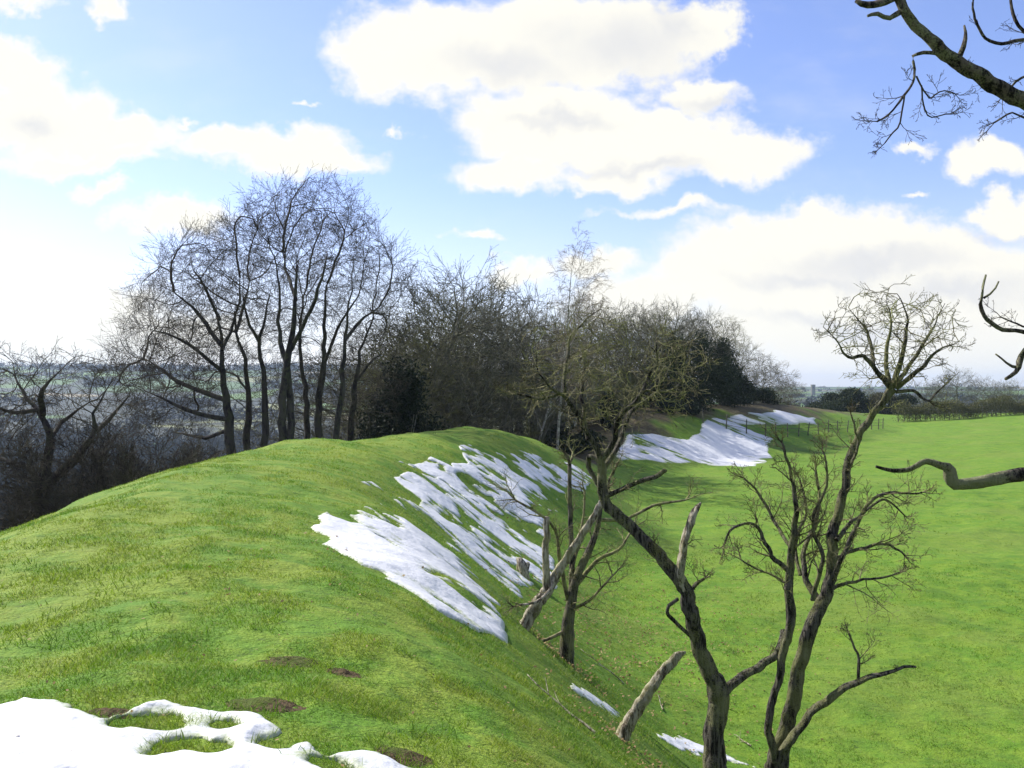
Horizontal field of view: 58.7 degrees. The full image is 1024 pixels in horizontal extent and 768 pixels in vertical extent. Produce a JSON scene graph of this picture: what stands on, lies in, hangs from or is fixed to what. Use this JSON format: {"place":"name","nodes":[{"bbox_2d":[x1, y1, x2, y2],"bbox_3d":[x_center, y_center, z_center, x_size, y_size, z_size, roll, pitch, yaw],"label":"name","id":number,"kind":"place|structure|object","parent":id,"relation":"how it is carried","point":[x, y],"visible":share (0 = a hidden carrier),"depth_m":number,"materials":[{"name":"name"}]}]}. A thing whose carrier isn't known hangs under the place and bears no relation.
{"place":"outdoors","nodes":[
{"label":"outdoors","id":0,"kind":"place"},
{"bbox_2d":[0,367,1023,767],"bbox_3d":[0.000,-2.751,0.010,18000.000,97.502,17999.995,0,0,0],"label":"ground","id":1,"kind":"structure","parent":0,"point":[970,447],"depth_m":17.92,"materials":[{"name":"plant"}]},
{"bbox_2d":[0,488,53,530],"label":"scrub bush","id":2,"kind":"object","parent":1,"relation":"on","point":[15,517],"depth_m":35.18,"materials":[{"name":"brown plant"}]},
{"bbox_2d":[0,336,151,514],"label":"oak tree","id":3,"kind":"object","parent":1,"relation":"on","point":[41,410],"visible":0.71,"depth_m":29.52,"materials":[{"name":"brown plant"}]},
{"bbox_2d":[0,408,194,529],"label":"scrub bush","id":4,"kind":"object","parent":1,"relation":"on","point":[32,498],"visible":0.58,"depth_m":26.96,"materials":[{"name":"brown plant"}]},
{"bbox_2d":[0,410,217,527],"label":"scrub bush","id":5,"kind":"object","parent":1,"relation":"on","point":[132,456],"visible":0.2,"depth_m":28.55,"materials":[{"name":"brown plant"}]},
{"bbox_2d":[84,707,136,718],"bbox_3d":[-1.895,1.561,4.305,0.312,0.058,0.182,0,0,0],"label":"soil patch","id":6,"kind":"object","parent":1,"relation":"on","point":[114,710],"visible":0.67,"depth_m":4.29,"materials":[{"name":"soil"}]},
{"bbox_2d":[61,427,244,498],"bbox_3d":[-12.202,4.201,32.069,6.822,5.337,6.939,0,0,29],"label":"scrub bush","id":7,"kind":"object","parent":1,"relation":"on","point":[164,459],"visible":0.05,"depth_m":31.75,"materials":[{"name":"brown plant"}]},
{"bbox_2d":[0,415,360,530],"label":"valley wood","id":8,"kind":"object","parent":1,"relation":"on","point":[221,443],"visible":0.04,"depth_m":579.68,"materials":[{"name":"plant"}]},
{"bbox_2d":[106,428,263,482],"bbox_3d":[-12.639,4.617,35.097,7.517,5.782,7.391,0,0,-1],"label":"scrub bush","id":9,"kind":"object","parent":1,"relation":"on","point":[190,450],"visible":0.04,"depth_m":36.05,"materials":[{"name":"brown plant"}]},
{"bbox_2d":[76,185,301,455],"bbox_3d":[-15.755,-0.705,44.047,10.707,18.044,12.998,0,0,0],"label":"beech tree","id":10,"kind":"object","parent":1,"relation":"on","point":[227,431],"visible":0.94,"depth_m":42.37,"materials":[{"name":"brown plant"}]},
{"bbox_2d":[0,359,378,421],"bbox_3d":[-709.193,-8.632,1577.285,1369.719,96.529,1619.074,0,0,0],"label":"hill hedges","id":11,"kind":"object","parent":1,"relation":"on","point":[13,397],"visible":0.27,"depth_m":1248.52,"materials":[{"name":"plant"}]},
{"bbox_2d":[0,697,408,767],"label":"snow patch","id":12,"kind":"object","parent":1,"relation":"on","point":[42,733],"visible":0.97,"depth_m":3.88,"materials":[{"name":"snow"}]},
{"bbox_2d":[147,176,327,450],"bbox_3d":[-14.731,-0.816,46.421,10.106,19.451,8.020,0,0,0],"label":"beech tree","id":13,"kind":"object","parent":1,"relation":"on","point":[246,430],"visible":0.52,"depth_m":45.89,"materials":[{"name":"brown plant"}]},
{"bbox_2d":[197,242,317,446],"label":"beech tree","id":14,"kind":"object","parent":1,"relation":"on","point":[265,424],"visible":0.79,"depth_m":42.81,"materials":[{"name":"brown plant"}]},
{"bbox_2d":[225,696,306,712],"bbox_3d":[-1.258,1.621,4.571,0.442,0.076,0.312,0,0,0],"label":"soil patch","id":15,"kind":"object","parent":1,"relation":"on","point":[270,704],"visible":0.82,"depth_m":4.56,"materials":[{"name":"soil"}]},
{"bbox_2d":[257,656,318,667],"bbox_3d":[-1.351,1.701,5.531,0.416,0.089,0.312,0,0,0],"label":"soil patch","id":16,"kind":"object","parent":1,"relation":"on","point":[299,660],"visible":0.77,"depth_m":5.51,"materials":[{"name":"soil"}]},
{"bbox_2d":[206,161,377,441],"bbox_3d":[-10.423,-2.259,42.368,7.206,17.103,10.305,0,0,-16],"label":"beech tree","id":17,"kind":"object","parent":1,"relation":"on","point":[285,412],"visible":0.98,"depth_m":40.68,"materials":[{"name":"brown plant"}]},
{"bbox_2d":[242,179,387,439],"bbox_3d":[-10.158,-1.127,47.128,7.562,18.669,7.053,0,0,-17],"label":"beech tree","id":18,"kind":"object","parent":1,"relation":"on","point":[307,435],"visible":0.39,"depth_m":46.92,"materials":[{"name":"brown plant"}]},
{"bbox_2d":[260,168,423,439],"bbox_3d":[-8.496,-1.993,43.173,5.964,17.514,8.396,0,0,-28],"label":"beech tree","id":19,"kind":"object","parent":1,"relation":"on","point":[318,413],"visible":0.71,"depth_m":43.80,"materials":[{"name":"brown plant"}]},
{"bbox_2d":[326,668,362,677],"bbox_3d":[-1.005,1.751,5.471,0.260,0.092,0.208,0,0,0],"label":"soil patch","id":20,"kind":"object","parent":1,"relation":"on","point":[344,671],"visible":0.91,"depth_m":5.44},
{"bbox_2d":[220,323,490,450],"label":"round tree","id":21,"kind":"object","parent":1,"relation":"on","point":[331,414],"visible":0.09,"depth_m":58.51,"materials":[{"name":"brown plant"}]},
{"bbox_2d":[299,195,432,438],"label":"beech tree","id":22,"kind":"object","parent":1,"relation":"on","point":[342,396],"visible":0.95,"depth_m":41.82,"materials":[{"name":"brown plant"}]},
{"bbox_2d":[313,211,418,440],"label":"beech tree","id":23,"kind":"object","parent":1,"relation":"on","point":[351,418],"visible":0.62,"depth_m":45.94,"materials":[{"name":"brown plant"}]},
{"bbox_2d":[366,387,392,438],"bbox_3d":[-7.011,3.761,49.141,2.669,7.796,2.749,0,0,-28],"label":"holly bush","id":24,"kind":"object","parent":1,"relation":"on","point":[376,407],"visible":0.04,"depth_m":48.75,"materials":[{"name":"green plant"}]},
{"bbox_2d":[294,312,483,439],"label":"ash tree","id":25,"kind":"object","parent":1,"relation":"on","point":[358,385],"visible":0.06,"depth_m":62.69,"materials":[{"name":"brown plant"}]},
{"bbox_2d":[347,354,449,439],"bbox_3d":[-5.508,1.847,47.182,5.990,7.131,4.968,0,0,0],"label":"holly bush","id":26,"kind":"object","parent":1,"relation":"on","point":[409,408],"visible":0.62,"depth_m":46.45,"materials":[{"name":"green plant"}]},
{"bbox_2d":[334,321,475,440],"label":"ash tree","id":27,"kind":"object","parent":1,"relation":"on","point":[373,372],"visible":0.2,"depth_m":53.54,"materials":[{"name":"brown plant"}]},
{"bbox_2d":[375,744,435,766],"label":"soil patch","id":28,"kind":"object","parent":1,"relation":"on","point":[390,752],"visible":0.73,"depth_m":4.11,"materials":[{"name":"soil"}]},
{"bbox_2d":[311,312,526,440],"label":"ash tree","id":29,"kind":"object","parent":1,"relation":"on","point":[394,366],"visible":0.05,"depth_m":63.97,"materials":[{"name":"brown plant"}]},
{"bbox_2d":[345,284,516,436],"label":"ash tree","id":30,"kind":"object","parent":1,"relation":"on","point":[445,325],"visible":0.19,"depth_m":58.90,"materials":[{"name":"brown plant"}]},
{"bbox_2d":[337,276,524,428],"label":"ash tree","id":31,"kind":"object","parent":1,"relation":"on","point":[437,329],"visible":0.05,"depth_m":70.48,"materials":[{"name":"brown plant"}]},
{"bbox_2d":[347,328,516,433],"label":"ash tree","id":32,"kind":"object","parent":1,"relation":"on","point":[464,381],"visible":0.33,"depth_m":54.04,"materials":[{"name":"brown plant"}]},
{"bbox_2d":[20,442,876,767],"bbox_3d":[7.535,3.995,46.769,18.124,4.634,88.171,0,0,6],"label":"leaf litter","id":33,"kind":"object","parent":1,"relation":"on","point":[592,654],"visible":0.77,"depth_m":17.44,"materials":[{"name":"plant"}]},
{"bbox_2d":[311,444,591,643],"bbox_3d":[-0.246,3.548,29.040,5.318,3.336,40.448,0,0,7],"label":"snow patch","id":34,"kind":"object","parent":1,"relation":"on","point":[362,542],"visible":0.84,"depth_m":19.20,"materials":[{"name":"snow"}]},
{"bbox_2d":[355,244,562,434],"bbox_3d":[-3.481,0.259,58.132,13.465,17.953,13.218,0,0,0],"label":"ash tree","id":35,"kind":"object","parent":1,"relation":"on","point":[471,329],"visible":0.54,"depth_m":56.59,"materials":[{"name":"brown plant"}]},
{"bbox_2d":[395,266,542,433],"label":"ash tree","id":36,"kind":"object","parent":1,"relation":"on","point":[448,326],"visible":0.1,"depth_m":68.92,"materials":[{"name":"brown plant"}]},
{"bbox_2d":[370,255,596,444],"bbox_3d":[-2.080,0.171,62.436,16.053,18.361,16.248,0,0,-15],"label":"ash tree","id":37,"kind":"object","parent":1,"relation":"on","point":[505,351],"visible":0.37,"depth_m":60.48,"materials":[{"name":"brown plant"}]},
{"bbox_2d":[433,291,576,434],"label":"ash tree","id":38,"kind":"object","parent":1,"relation":"on","point":[518,358],"visible":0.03,"depth_m":72.12,"materials":[{"name":"brown plant"}]},
{"bbox_2d":[432,275,597,436],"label":"ash tree","id":39,"kind":"object","parent":1,"relation":"on","point":[531,314],"visible":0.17,"depth_m":65.21,"materials":[{"name":"brown plant"}]},
{"bbox_2d":[516,557,529,578],"bbox_3d":[0.266,4.429,21.823,0.326,0.572,0.501,0,0,-14],"label":"tree stump","id":40,"kind":"object","parent":1,"relation":"on","point":[522,567],"visible":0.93,"depth_m":21.70,"materials":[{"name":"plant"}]},
{"bbox_2d":[474,303,576,427],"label":"ash tree","id":41,"kind":"object","parent":1,"relation":"on","point":[528,353],"visible":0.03,"depth_m":75.54,"materials":[{"name":"brown plant"}]},
{"bbox_2d":[521,414,546,442],"bbox_3d":[0.572,3.986,60.221,3.143,4.090,3.606,0,0,-35],"label":"scrub bush","id":42,"kind":"object","parent":1,"relation":"on","point":[531,434],"visible":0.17,"depth_m":59.77,"materials":[{"name":"plant"}]},
{"bbox_2d":[466,307,609,442],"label":"ash tree","id":43,"kind":"object","parent":1,"relation":"on","point":[547,425],"visible":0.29,"depth_m":63.20,"materials":[{"name":"brown plant"}]},
{"bbox_2d":[513,402,563,443],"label":"scrub bush","id":44,"kind":"object","parent":1,"relation":"on","point":[541,421],"visible":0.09,"depth_m":69.12,"materials":[{"name":"plant"}]},
{"bbox_2d":[509,280,611,440],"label":"birch tree","id":45,"kind":"object","parent":1,"relation":"on","point":[589,296],"visible":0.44,"depth_m":61.78,"materials":[{"name":"brown plant"}]},
{"bbox_2d":[522,350,599,424],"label":"ash tree","id":46,"kind":"object","parent":1,"relation":"on","point":[570,396],"visible":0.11,"depth_m":71.68,"materials":[{"name":"brown plant"}]},
{"bbox_2d":[527,674,595,732],"bbox_3d":[0.402,2.761,7.862,0.212,0.368,0.702,0,0,-41],"label":"fallen twig","id":47,"kind":"object","parent":1,"relation":"on","point":[581,721],"visible":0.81,"depth_m":7.84,"materials":[{"name":"wood"}]},
{"bbox_2d":[516,321,606,417],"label":"ash tree","id":48,"kind":"object","parent":1,"relation":"on","point":[580,368],"visible":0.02,"depth_m":79.55,"materials":[{"name":"brown plant"}]},
{"bbox_2d":[498,475,634,630],"bbox_3d":[0.765,2.676,12.897,2.044,2.739,0.797,0,0,0],"label":"leaning trunk","id":49,"kind":"object","parent":1,"relation":"on","point":[539,601],"visible":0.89,"depth_m":13.15,"materials":[{"name":"brown plant"}]},
{"bbox_2d":[535,419,598,454],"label":"evergreen shrub","id":50,"kind":"object","parent":1,"relation":"on","point":[564,446],"visible":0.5,"depth_m":65.34,"materials":[{"name":"green plant"}]},
{"bbox_2d":[536,220,613,449],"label":"birch tree","id":51,"kind":"object","parent":1,"relation":"on","point":[568,323],"visible":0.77,"depth_m":53.39,"materials":[{"name":"brown plant"}]},
{"bbox_2d":[534,302,615,425],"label":"ash tree","id":52,"kind":"object","parent":1,"relation":"on","point":[587,343],"visible":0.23,"depth_m":77.61,"materials":[{"name":"brown plant"}]},
{"bbox_2d":[555,373,600,430],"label":"scrub bush","id":53,"kind":"object","parent":1,"relation":"on","point":[590,414],"visible":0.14,"depth_m":75.97,"materials":[{"name":"plant"}]},
{"bbox_2d":[571,429,608,450],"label":"evergreen shrub","id":54,"kind":"object","parent":1,"relation":"on","point":[594,434],"visible":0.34,"depth_m":67.56,"materials":[{"name":"green plant"}]},
{"bbox_2d":[570,683,619,717],"bbox_3d":[1.097,4.025,11.453,0.455,1.028,2.109,0,0,18],"label":"snow patch","id":55,"kind":"object","parent":1,"relation":"on","point":[587,695],"visible":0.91,"depth_m":11.21,"materials":[{"name":"snow"}]},
{"bbox_2d":[479,432,712,668],"bbox_3d":[1.314,2.670,13.667,3.612,3.870,1.419,0,0,-27],"label":"elder tree","id":56,"kind":"object","parent":1,"relation":"on","point":[577,576],"visible":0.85,"depth_m":13.57,"materials":[{"name":"brown plant"}]},
{"bbox_2d":[560,299,638,415],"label":"ash tree","id":57,"kind":"object","parent":1,"relation":"on","point":[600,343],"visible":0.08,"depth_m":91.19,"materials":[{"name":"brown plant"}]},
{"bbox_2d":[566,368,632,422],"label":"scrub bush","id":58,"kind":"object","parent":1,"relation":"on","point":[614,385],"visible":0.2,"depth_m":79.80,"materials":[{"name":"plant"}]},
{"bbox_2d":[581,649,623,683],"bbox_3d":[1.582,5.011,16.107,0.806,0.542,0.128,0,0,21],"label":"fallen twig","id":59,"kind":"object","parent":1,"relation":"on","point":[603,667],"visible":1,"depth_m":16.13,"materials":[{"name":"wood"}]},
{"bbox_2d":[562,300,644,413],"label":"ash tree","id":60,"kind":"object","parent":1,"relation":"on","point":[614,331],"visible":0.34,"depth_m":83.29,"materials":[{"name":"brown plant"}]},
{"bbox_2d":[597,391,623,427],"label":"evergreen shrub","id":61,"kind":"object","parent":1,"relation":"on","point":[604,420],"visible":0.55,"depth_m":74.22,"materials":[{"name":"green plant"}]},
{"bbox_2d":[577,304,667,408],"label":"ash tree","id":62,"kind":"object","parent":1,"relation":"on","point":[613,343],"visible":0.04,"depth_m":96.58,"materials":[{"name":"brown plant"}]},
{"bbox_2d":[607,350,653,411],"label":"scrub bush","id":63,"kind":"object","parent":1,"relation":"on","point":[633,379],"visible":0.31,"depth_m":83.10,"materials":[{"name":"plant"}]},
{"bbox_2d":[584,299,682,409],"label":"ash tree","id":64,"kind":"object","parent":1,"relation":"on","point":[640,321],"visible":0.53,"depth_m":83.31,"materials":[{"name":"brown plant"}]},
{"bbox_2d":[577,293,693,404],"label":"ash tree","id":65,"kind":"object","parent":1,"relation":"on","point":[626,319],"visible":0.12,"depth_m":102.89,"materials":[{"name":"brown plant"}]},
{"bbox_2d":[492,291,784,767],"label":"thorn tree","id":66,"kind":"object","parent":1,"relation":"on","point":[719,689],"visible":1,"depth_m":8.53,"materials":[{"name":"brown plant"}]},
{"bbox_2d":[620,299,679,373],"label":"ash tree","id":67,"kind":"object","parent":1,"relation":"on","point":[652,338],"visible":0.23,"depth_m":91.81,"materials":[{"name":"brown plant"}]},
{"bbox_2d":[616,651,685,740],"bbox_3d":[1.464,3.283,9.589,0.746,0.937,0.157,0,0,0],"label":"dead stem","id":68,"kind":"object","parent":1,"relation":"on","point":[628,723],"visible":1,"depth_m":9.55,"materials":[{"name":"wood"}]},
{"bbox_2d":[629,357,676,407],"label":"evergreen shrub","id":69,"kind":"object","parent":1,"relation":"on","point":[650,400],"visible":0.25,"depth_m":86.98,"materials":[{"name":"green plant"}]},
{"bbox_2d":[635,363,689,406],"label":"scrub bush","id":70,"kind":"object","parent":1,"relation":"on","point":[654,387],"visible":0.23,"depth_m":86.92,"materials":[{"name":"plant"}]},
{"bbox_2d":[611,301,718,396],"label":"ash tree","id":71,"kind":"object","parent":1,"relation":"on","point":[667,332],"visible":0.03,"depth_m":105.52,"materials":[{"name":"brown plant"}]},
{"bbox_2d":[657,397,682,413],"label":"evergreen shrub","id":72,"kind":"object","parent":1,"relation":"on","point":[671,404],"visible":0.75,"depth_m":81.61,"materials":[{"name":"green plant"}]},
{"bbox_2d":[641,329,710,406],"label":"evergreen shrub","id":73,"kind":"object","parent":1,"relation":"on","point":[673,374],"visible":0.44,"depth_m":87.13,"materials":[{"name":"green plant"}]},
{"bbox_2d":[637,294,721,382],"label":"ash tree","id":74,"kind":"object","parent":1,"relation":"on","point":[684,328],"visible":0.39,"depth_m":95.14,"materials":[{"name":"brown plant"}]},
{"bbox_2d":[677,401,703,414],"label":"evergreen shrub","id":75,"kind":"object","parent":1,"relation":"on","point":[695,409],"visible":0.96,"depth_m":83.37,"materials":[{"name":"green plant"}]},
{"bbox_2d":[611,418,772,466],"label":"snow patch","id":76,"kind":"object","parent":1,"relation":"on","point":[714,444],"visible":0.94,"depth_m":74.28,"materials":[{"name":"snow"}]},
{"bbox_2d":[646,313,746,404],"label":"ash tree","id":77,"kind":"object","parent":1,"relation":"on","point":[709,339],"visible":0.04,"depth_m":106.18,"materials":[{"name":"brown plant"}]},
{"bbox_2d":[670,330,741,411],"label":"evergreen shrub","id":78,"kind":"object","parent":1,"relation":"on","point":[718,381],"visible":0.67,"depth_m":88.67,"materials":[{"name":"green plant"}]},
{"bbox_2d":[656,733,755,767],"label":"snow patch","id":79,"kind":"object","parent":1,"relation":"on","point":[679,743],"visible":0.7,"depth_m":14.26,"materials":[{"name":"snow"}]},
{"bbox_2d":[667,301,748,404],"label":"ash tree","id":80,"kind":"object","parent":1,"relation":"on","point":[711,328],"visible":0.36,"depth_m":96.59,"materials":[{"name":"brown plant"}]},
{"bbox_2d":[707,336,750,407],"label":"evergreen shrub","id":81,"kind":"object","parent":1,"relation":"on","point":[727,401],"visible":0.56,"depth_m":96.55,"materials":[{"name":"green plant"}]},
{"bbox_2d":[703,310,756,399],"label":"ash tree","id":82,"kind":"object","parent":1,"relation":"on","point":[741,340],"visible":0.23,"depth_m":105.27,"materials":[{"name":"brown plant"}]},
{"bbox_2d":[725,375,759,404],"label":"evergreen shrub","id":83,"kind":"object","parent":1,"relation":"on","point":[750,387],"visible":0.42,"depth_m":103.45,"materials":[{"name":"green plant"}]},
{"bbox_2d":[730,335,780,388],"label":"round tree","id":84,"kind":"object","parent":1,"relation":"on","point":[753,377],"visible":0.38,"depth_m":110.80,"materials":[{"name":"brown plant"}]},
{"bbox_2d":[750,387,783,404],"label":"evergreen shrub","id":85,"kind":"object","parent":1,"relation":"on","point":[764,394],"visible":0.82,"depth_m":107.13,"materials":[{"name":"green plant"}]},
{"bbox_2d":[727,410,816,424],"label":"snow patch","id":86,"kind":"object","parent":1,"relation":"on","point":[780,417],"visible":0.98,"depth_m":94.66,"materials":[{"name":"snow"}]},
{"bbox_2d":[739,357,806,405],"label":"round tree","id":87,"kind":"object","parent":1,"relation":"on","point":[779,391],"visible":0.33,"depth_m":123.86,"materials":[{"name":"brown plant"}]},
{"bbox_2d":[766,383,791,404],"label":"scrub bush","id":88,"kind":"object","parent":1,"relation":"on","point":[781,399],"visible":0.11,"depth_m":123.62,"materials":[{"name":"plant"}]},
{"bbox_2d":[769,376,809,406],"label":"ash tree","id":89,"kind":"object","parent":1,"relation":"on","point":[781,386],"visible":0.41,"depth_m":131.72,"materials":[{"name":"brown plant"}]},
{"bbox_2d":[702,408,883,436],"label":"wooden fence","id":90,"kind":"object","parent":1,"relation":"on","point":[787,428],"visible":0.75,"depth_m":89.65,"materials":[{"name":"brown wood"}]},
{"bbox_2d":[807,390,848,411],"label":"rounded bush","id":91,"kind":"object","parent":1,"relation":"on","point":[829,396],"visible":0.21,"depth_m":167.04,"materials":[{"name":"green plant"}]},
{"bbox_2d":[709,274,974,767],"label":"hawthorn tree","id":92,"kind":"object","parent":1,"relation":"on","point":[784,739],"visible":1,"depth_m":8.84,"materials":[{"name":"brown plant"}]},
{"bbox_2d":[818,387,874,412],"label":"rounded bush","id":93,"kind":"object","parent":1,"relation":"on","point":[846,395],"visible":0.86,"depth_m":158.76,"materials":[{"name":"green plant"}]},
{"bbox_2d":[856,391,903,414],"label":"rounded bush","id":94,"kind":"object","parent":1,"relation":"on","point":[877,398],"visible":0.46,"depth_m":159.13,"materials":[{"name":"green plant"}]},
{"bbox_2d":[744,384,1023,414],"bbox_3d":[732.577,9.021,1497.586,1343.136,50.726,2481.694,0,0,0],"label":"distant trees","id":95,"kind":"object","parent":1,"relation":"on","point":[811,398],"visible":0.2,"depth_m":1027.21,"materials":[{"name":"plant"}]},
{"bbox_2d":[884,393,920,414],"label":"rounded bush","id":96,"kind":"object","parent":1,"relation":"on","point":[910,398],"visible":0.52,"depth_m":159.32,"materials":[{"name":"green plant"}]},
{"bbox_2d":[912,379,940,409],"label":"ash tree","id":97,"kind":"object","parent":1,"relation":"on","point":[922,389],"visible":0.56,"depth_m":179.88,"materials":[{"name":"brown plant"}]},
{"bbox_2d":[851,0,1023,489],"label":"overhanging tree","id":98,"kind":"object","parent":1,"relation":"on","point":[986,80],"visible":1,"depth_m":5.19,"materials":[{"name":"brown plant"}]},
{"bbox_2d":[923,379,955,413],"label":"ash tree","id":99,"kind":"object","parent":1,"relation":"on","point":[939,387],"visible":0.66,"depth_m":167.93,"materials":[{"name":"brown plant"}]},
{"bbox_2d":[891,394,1023,421],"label":"hedgerow","id":100,"kind":"object","parent":1,"relation":"on","point":[1015,408],"visible":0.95,"depth_m":133.09,"materials":[{"name":"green plant"}]},
{"bbox_2d":[928,367,987,413],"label":"round tree","id":101,"kind":"object","parent":1,"relation":"on","point":[965,391],"visible":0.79,"depth_m":174.09,"materials":[{"name":"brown plant"}]},
{"bbox_2d":[967,374,1003,408],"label":"ash tree","id":102,"kind":"object","parent":1,"relation":"on","point":[979,392],"visible":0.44,"depth_m":189.67,"materials":[{"name":"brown plant"}]},
{"bbox_2d":[983,379,1019,411],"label":"ash tree","id":103,"kind":"object","parent":1,"relation":"on","point":[994,393],"visible":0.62,"depth_m":171.74,"materials":[{"name":"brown plant"}]},
{"bbox_2d":[996,379,1023,411],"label":"ash tree","id":104,"kind":"object","parent":1,"relation":"on","point":[1016,390],"visible":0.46,"depth_m":184.64,"materials":[{"name":"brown plant"}]},
{"bbox_2d":[0,0,1023,386],"label":"sky","id":105,"kind":"structure","parent":0,"point":[713,151],"materials":[{"name":"blue"}]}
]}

